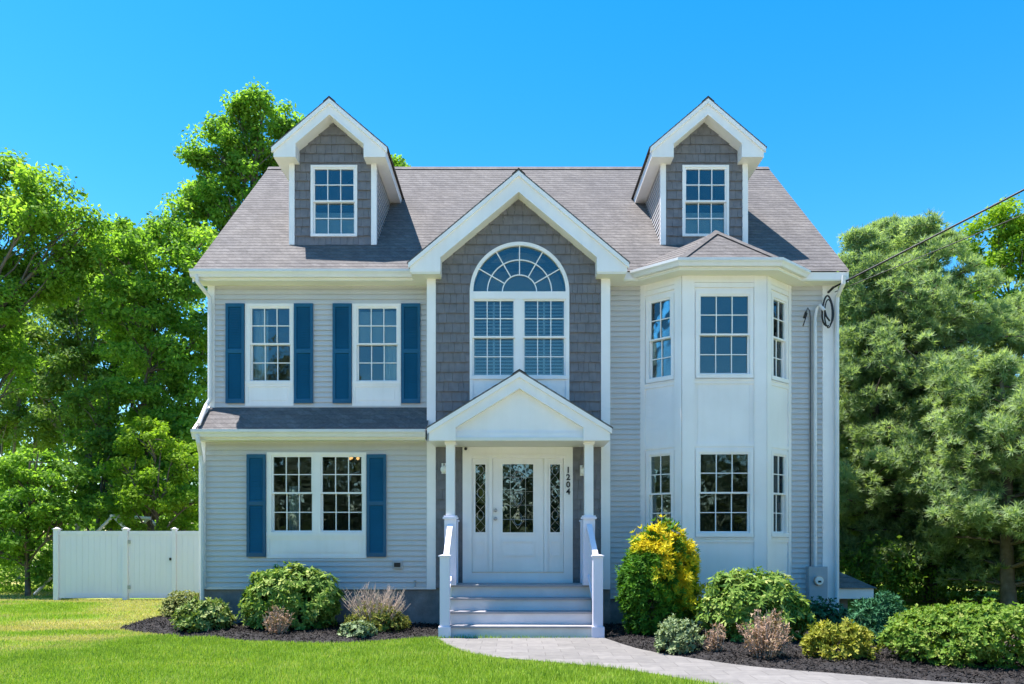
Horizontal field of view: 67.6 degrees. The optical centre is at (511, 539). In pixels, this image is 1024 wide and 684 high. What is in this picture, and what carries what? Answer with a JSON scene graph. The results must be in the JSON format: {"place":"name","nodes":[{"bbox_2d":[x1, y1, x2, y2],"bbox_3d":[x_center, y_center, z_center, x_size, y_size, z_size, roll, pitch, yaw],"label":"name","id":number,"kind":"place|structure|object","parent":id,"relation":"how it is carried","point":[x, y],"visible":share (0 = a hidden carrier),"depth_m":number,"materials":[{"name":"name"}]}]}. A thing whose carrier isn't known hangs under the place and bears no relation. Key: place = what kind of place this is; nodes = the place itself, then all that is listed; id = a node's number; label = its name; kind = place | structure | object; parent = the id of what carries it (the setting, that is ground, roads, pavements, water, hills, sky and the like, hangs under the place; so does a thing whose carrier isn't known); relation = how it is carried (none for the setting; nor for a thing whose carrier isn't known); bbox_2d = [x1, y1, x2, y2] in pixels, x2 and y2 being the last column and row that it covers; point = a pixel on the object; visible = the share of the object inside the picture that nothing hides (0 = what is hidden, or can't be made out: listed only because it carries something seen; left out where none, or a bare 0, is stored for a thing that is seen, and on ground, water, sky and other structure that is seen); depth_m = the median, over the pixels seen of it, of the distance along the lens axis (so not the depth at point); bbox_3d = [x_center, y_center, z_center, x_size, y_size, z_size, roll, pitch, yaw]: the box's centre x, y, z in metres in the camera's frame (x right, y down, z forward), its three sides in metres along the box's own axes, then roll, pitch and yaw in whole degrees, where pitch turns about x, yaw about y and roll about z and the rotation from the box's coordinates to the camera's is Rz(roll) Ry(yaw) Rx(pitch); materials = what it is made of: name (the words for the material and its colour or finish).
{"place":"outdoors","nodes":[
{"label":"outdoors","id":0,"kind":"place"},
{"bbox_2d":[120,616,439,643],"bbox_3d":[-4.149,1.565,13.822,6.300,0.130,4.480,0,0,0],"label":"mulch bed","id":1,"kind":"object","parent":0,"point":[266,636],"visible":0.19,"depth_m":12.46,"materials":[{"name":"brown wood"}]},
{"bbox_2d":[156,590,199,616],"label":"boxwood shrub","id":2,"kind":"object","parent":1,"relation":"on","point":[170,603],"visible":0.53,"depth_m":15.18,"materials":[{"name":"green plant"}]},
{"bbox_2d":[169,595,237,632],"bbox_3d":[-5.273,1.290,13.105,1.150,0.694,0.996,0,0,0],"label":"variegated shrub","id":3,"kind":"object","parent":1,"relation":"on","point":[205,615],"visible":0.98,"depth_m":12.87,"materials":[{"name":"green plant"}]},
{"bbox_2d":[262,606,293,633],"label":"spirea shrub","id":4,"kind":"object","parent":1,"relation":"on","point":[276,625],"visible":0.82,"depth_m":12.39,"materials":[{"name":"brown plant"}]},
{"bbox_2d":[235,561,345,630],"bbox_3d":[-3.810,0.990,13.274,1.918,1.315,1.390,0,0,0],"label":"rhododendron shrub","id":5,"kind":"object","parent":1,"relation":"on","point":[303,594],"visible":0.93,"depth_m":12.91,"materials":[{"name":"green plant"}]},
{"bbox_2d":[337,619,377,637],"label":"sage shrub","id":6,"kind":"object","parent":1,"relation":"on","point":[359,628],"visible":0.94,"depth_m":12.10,"materials":[{"name":"green plant"}]},
{"bbox_2d":[342,582,411,632],"bbox_3d":[-2.262,1.152,12.862,1.187,0.918,0.963,0,0,0],"label":"spirea shrub","id":7,"kind":"object","parent":1,"relation":"on","point":[381,616],"visible":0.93,"depth_m":12.69,"materials":[{"name":"pink plant"}]},
{"bbox_2d":[0,585,732,683],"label":"lawn grass","id":8,"kind":"structure","parent":0,"point":[58,658],"depth_m":9.96,"materials":[{"name":"green plant"}]},
{"bbox_2d":[0,0,1023,531],"label":"sky","id":9,"kind":"structure","parent":0,"point":[863,111],"materials":[{"name":"blue"}]},
{"bbox_2d":[1,543,1023,683],"bbox_3d":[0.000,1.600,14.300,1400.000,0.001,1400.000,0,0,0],"label":"ground","id":10,"kind":"structure","parent":0,"point":[909,604],"depth_m":20.23,"materials":[{"name":"soil"}]},
{"bbox_2d":[0,533,52,592],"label":"undergrowth","id":11,"kind":"object","parent":10,"relation":"on","point":[13,572],"visible":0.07,"depth_m":23.39,"materials":[{"name":"green plant"}]},
{"bbox_2d":[0,298,64,578],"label":"birch tree","id":12,"kind":"object","parent":10,"relation":"on","point":[13,414],"visible":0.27,"depth_m":30.87,"materials":[{"name":"green plant"}]},
{"bbox_2d":[0,147,115,399],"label":"oak tree","id":13,"kind":"object","parent":10,"relation":"on","point":[27,280],"visible":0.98,"depth_m":24.20,"materials":[{"name":"green plant"}]},
{"bbox_2d":[0,263,121,530],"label":"birch tree","id":14,"kind":"object","parent":10,"relation":"on","point":[65,347],"visible":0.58,"depth_m":29.96,"materials":[{"name":"green plant"}]},
{"bbox_2d":[0,444,125,595],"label":"maple tree","id":15,"kind":"object","parent":10,"relation":"on","point":[43,507],"visible":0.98,"depth_m":21.63,"materials":[{"name":"green plant"}]},
{"bbox_2d":[33,514,155,594],"bbox_3d":[-11.631,0.441,23.400,4.663,2.381,2.400,0,0,0],"label":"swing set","id":16,"kind":"object","parent":10,"relation":"on","point":[100,528],"visible":0.3,"depth_m":22.27,"materials":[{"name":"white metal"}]},
{"bbox_2d":[53,376,142,530],"bbox_3d":[-13.494,-1.789,25.003,2.803,7.000,2.896,0,0,-24],"label":"elm tree","id":17,"kind":"object","parent":10,"relation":"on","point":[97,436],"visible":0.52,"depth_m":24.59,"materials":[{"name":"green plant"}]},
{"bbox_2d":[0,437,198,564],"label":"woods","id":18,"kind":"object","parent":10,"relation":"on","point":[91,528],"depth_m":40.78,"materials":[{"name":"green plant"}]},
{"bbox_2d":[0,212,207,530],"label":"maple tree","id":19,"kind":"object","parent":10,"relation":"on","point":[7,447],"visible":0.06,"depth_m":33.21,"materials":[{"name":"green plant"}]},
{"bbox_2d":[53,527,199,599],"bbox_3d":[-8.924,0.680,20.300,6.469,2.040,0.170,0,0,0],"label":"fence","id":20,"kind":"object","parent":10,"relation":"on","point":[125,563],"visible":0.56,"depth_m":20.29,"materials":[{"name":"white plastic"}]},
{"bbox_2d":[76,211,217,530],"bbox_3d":[-12.182,-4.828,25.964,5.615,13.071,4.144,0,0,0],"label":"maple tree","id":21,"kind":"object","parent":10,"relation":"on","point":[139,347],"visible":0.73,"depth_m":25.31,"materials":[{"name":"green plant"}]},
{"bbox_2d":[99,416,198,530],"bbox_3d":[-10.605,-1.024,22.952,3.232,5.460,2.718,0,0,-28],"label":"elm tree","id":22,"kind":"object","parent":10,"relation":"on","point":[140,488],"visible":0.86,"depth_m":22.67,"materials":[{"name":"green plant"}]},
{"bbox_2d":[155,77,410,252],"bbox_3d":[-8.480,-7.395,28.605,9.369,18.218,3.796,0,0,0],"label":"ash tree","id":23,"kind":"object","parent":10,"relation":"on","point":[246,155],"visible":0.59,"depth_m":27.86,"materials":[{"name":"green plant"}]},
{"bbox_2d":[189,96,875,637],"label":"house","id":24,"kind":"structure","parent":10,"relation":"on","point":[529,398],"depth_m":13.99,"materials":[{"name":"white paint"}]},
{"bbox_2d":[245,304,293,405],"bbox_3d":[-4.527,-3.458,14.375,0.905,1.907,0.229,0,0,0],"label":"window","id":25,"kind":"structure","parent":24,"relation":"in","point":[260,391],"depth_m":14.29,"materials":[{"name":"white paint"}]},
{"bbox_2d":[266,452,365,557],"bbox_3d":[-3.548,-0.631,14.046,1.808,1.917,0.372,0,0,0],"label":"window","id":26,"kind":"structure","parent":24,"relation":"in","point":[293,543],"depth_m":13.88,"materials":[{"name":"white paint"}]},
{"bbox_2d":[310,165,356,236],"bbox_3d":[-3.463,-6.598,14.946,0.906,1.393,0.172,0,0,0],"label":"window","id":27,"kind":"structure","parent":24,"relation":"in","point":[328,224],"depth_m":14.92,"materials":[{"name":"white paint"}]},
{"bbox_2d":[352,304,400,405],"bbox_3d":[-2.528,-3.458,14.372,0.907,1.907,0.225,0,0,0],"label":"window","id":28,"kind":"structure","parent":24,"relation":"in","point":[371,328],"depth_m":14.29,"materials":[{"name":"white paint"}]},
{"bbox_2d":[463,447,572,582],"bbox_3d":[0.103,-0.454,13.886,1.997,2.459,0.148,0,0,0],"label":"front door","id":29,"kind":"structure","parent":24,"relation":"in","point":[517,475],"depth_m":13.89,"materials":[{"name":"white paint"}]},
{"bbox_2d":[470,242,568,399],"bbox_3d":[0.136,-3.958,14.052,1.806,2.902,0.387,0,0,0],"label":"window","id":30,"kind":"structure","parent":24,"relation":"in","point":[518,287],"depth_m":13.94,"materials":[{"name":"white paint"}]},
{"bbox_2d":[646,293,673,383],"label":"window","id":31,"kind":"structure","parent":24,"relation":"in","point":[660,309],"depth_m":14.08,"materials":[{"name":"white paint"}]},
{"bbox_2d":[646,450,673,531],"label":"window","id":32,"kind":"structure","parent":24,"relation":"in","point":[649,455],"depth_m":14.12,"materials":[{"name":"white paint"}]},
{"bbox_2d":[682,165,728,236],"bbox_3d":[3.767,-6.598,14.946,0.906,1.393,0.172,0,0,0],"label":"window","id":33,"kind":"structure","parent":24,"relation":"in","point":[698,224],"depth_m":14.92,"materials":[{"name":"white paint"}]},
{"bbox_2d":[695,291,753,377],"bbox_3d":[3.809,-3.683,13.760,1.033,1.561,0.140,0,0,0],"label":"window","id":34,"kind":"structure","parent":24,"relation":"in","point":[698,294],"depth_m":13.72,"materials":[{"name":"white paint"}]},
{"bbox_2d":[695,449,753,536],"bbox_3d":[3.809,-0.842,13.760,1.033,1.572,0.140,0,0,0],"label":"window","id":35,"kind":"structure","parent":24,"relation":"in","point":[750,452],"depth_m":13.71,"materials":[{"name":"white paint"}]},
{"bbox_2d":[771,293,788,383],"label":"window","id":36,"kind":"structure","parent":24,"relation":"in","point":[779,305],"depth_m":14.11,"materials":[{"name":"white paint"}]},
{"bbox_2d":[771,450,788,536],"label":"window","id":37,"kind":"structure","parent":24,"relation":"in","point":[779,459],"depth_m":14.11,"materials":[{"name":"white paint"}]},
{"bbox_2d":[835,214,1023,291],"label":"telephone wire","id":38,"kind":"object","parent":24,"relation":"attached to","point":[933,251],"visible":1,"depth_m":13.08,"materials":[{"name":"black rubber"}]},
{"bbox_2d":[119,615,1023,683],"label":"bark mulch","id":39,"kind":"object","parent":10,"relation":"on","point":[619,627],"visible":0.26,"depth_m":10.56,"materials":[{"name":"brown wood"}]},
{"bbox_2d":[613,514,707,635],"bbox_3d":[2.434,0.577,12.441,1.575,2.004,1.330,0,0,0],"label":"golden cypress","id":40,"kind":"object","parent":39,"relation":"on","point":[665,561],"visible":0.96,"depth_m":12.12,"materials":[{"name":"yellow plant"}]},
{"bbox_2d":[653,613,705,654],"bbox_3d":[2.335,1.305,10.643,0.739,0.586,0.663,0,0,0],"label":"sage shrub","id":41,"kind":"object","parent":39,"relation":"on","point":[681,637],"visible":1,"depth_m":10.52,"materials":[{"name":"green plant"}]},
{"bbox_2d":[704,622,726,651],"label":"spirea shrub","id":42,"kind":"object","parent":39,"relation":"on","point":[714,642],"visible":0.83,"depth_m":10.41,"materials":[{"name":"brown plant"}]},
{"bbox_2d":[695,566,815,642],"bbox_3d":[3.731,1.022,11.784,1.880,1.255,1.500,0,0,0],"label":"rhododendron shrub","id":43,"kind":"object","parent":39,"relation":"on","point":[738,597],"visible":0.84,"depth_m":11.44,"materials":[{"name":"green plant"}]},
{"bbox_2d":[736,608,793,659],"bbox_3d":[3.303,1.252,9.925,0.696,0.728,0.743,0,0,0],"label":"spirea shrub","id":44,"kind":"object","parent":39,"relation":"on","point":[770,643],"visible":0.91,"depth_m":9.86,"materials":[{"name":"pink plant"}]},
{"bbox_2d":[805,596,850,629],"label":"boxwood shrub","id":45,"kind":"object","parent":39,"relation":"on","point":[831,614],"visible":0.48,"depth_m":12.93,"materials":[{"name":"green plant"}]},
{"bbox_2d":[799,617,885,661],"bbox_3d":[4.270,1.289,9.959,1.083,0.612,0.986,0,0,0],"label":"golden shrub","id":46,"kind":"object","parent":39,"relation":"on","point":[846,639],"visible":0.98,"depth_m":9.78,"materials":[{"name":"yellow plant"}]},
{"bbox_2d":[843,589,910,644],"bbox_3d":[5.400,1.171,11.302,1.023,0.909,0.967,0,0,0],"label":"juniper shrub","id":47,"kind":"object","parent":39,"relation":"on","point":[878,612],"visible":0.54,"depth_m":11.14,"materials":[{"name":"green plant"}]},
{"bbox_2d":[871,597,1023,669],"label":"hedge","id":48,"kind":"object","parent":39,"relation":"on","point":[976,632],"visible":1,"depth_m":9.26,"materials":[{"name":"green plant"}]},
{"bbox_2d":[839,212,981,593],"bbox_3d":[11.666,-4.002,22.905,6.110,11.412,6.244,0,0,-24],"label":"pine tree","id":49,"kind":"object","parent":10,"relation":"on","point":[889,227],"visible":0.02,"depth_m":22.16,"materials":[{"name":"green plant"}]},
{"bbox_2d":[836,223,1018,596],"bbox_3d":[9.768,-3.358,20.541,6.400,10.140,6.547,0,0,0],"label":"pine tree","id":50,"kind":"object","parent":10,"relation":"on","point":[857,300],"visible":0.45,"depth_m":19.41,"materials":[{"name":"green plant"}]},
{"bbox_2d":[839,207,1023,602],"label":"pine tree","id":51,"kind":"object","parent":10,"relation":"on","point":[914,279],"visible":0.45,"depth_m":18.77,"materials":[{"name":"green plant"}]},
{"bbox_2d":[839,516,1023,604],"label":"undergrowth","id":52,"kind":"object","parent":10,"relation":"on","point":[900,586],"visible":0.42,"depth_m":18.76,"materials":[{"name":"green plant"}]},
{"bbox_2d":[895,347,1023,605],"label":"pine tree","id":53,"kind":"object","parent":10,"relation":"on","point":[999,426],"visible":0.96,"depth_m":16.75,"materials":[{"name":"green plant"}]},
{"bbox_2d":[904,290,1023,576],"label":"pine tree","id":54,"kind":"object","parent":10,"relation":"on","point":[1017,301],"visible":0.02,"depth_m":20.06,"materials":[{"name":"green plant"}]},
{"bbox_2d":[951,193,1023,359],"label":"locust tree","id":55,"kind":"object","parent":10,"relation":"on","point":[1011,237],"visible":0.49,"depth_m":26.98,"materials":[{"name":"green plant"}]},
{"bbox_3d":[14.000,-3.850,7.142,1.800,11.100,0.325,0,0,0],"label":"utility pole","id":56,"kind":"object","parent":10,"relation":"on","visible":0},
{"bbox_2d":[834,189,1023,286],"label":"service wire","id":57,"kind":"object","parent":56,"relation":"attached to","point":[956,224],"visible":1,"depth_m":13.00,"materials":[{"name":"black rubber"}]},
{"bbox_2d":[440,638,975,683],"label":"front walk","id":58,"kind":"structure","parent":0,"point":[603,652],"depth_m":9.88,"materials":[{"name":"concrete"}]}
]}

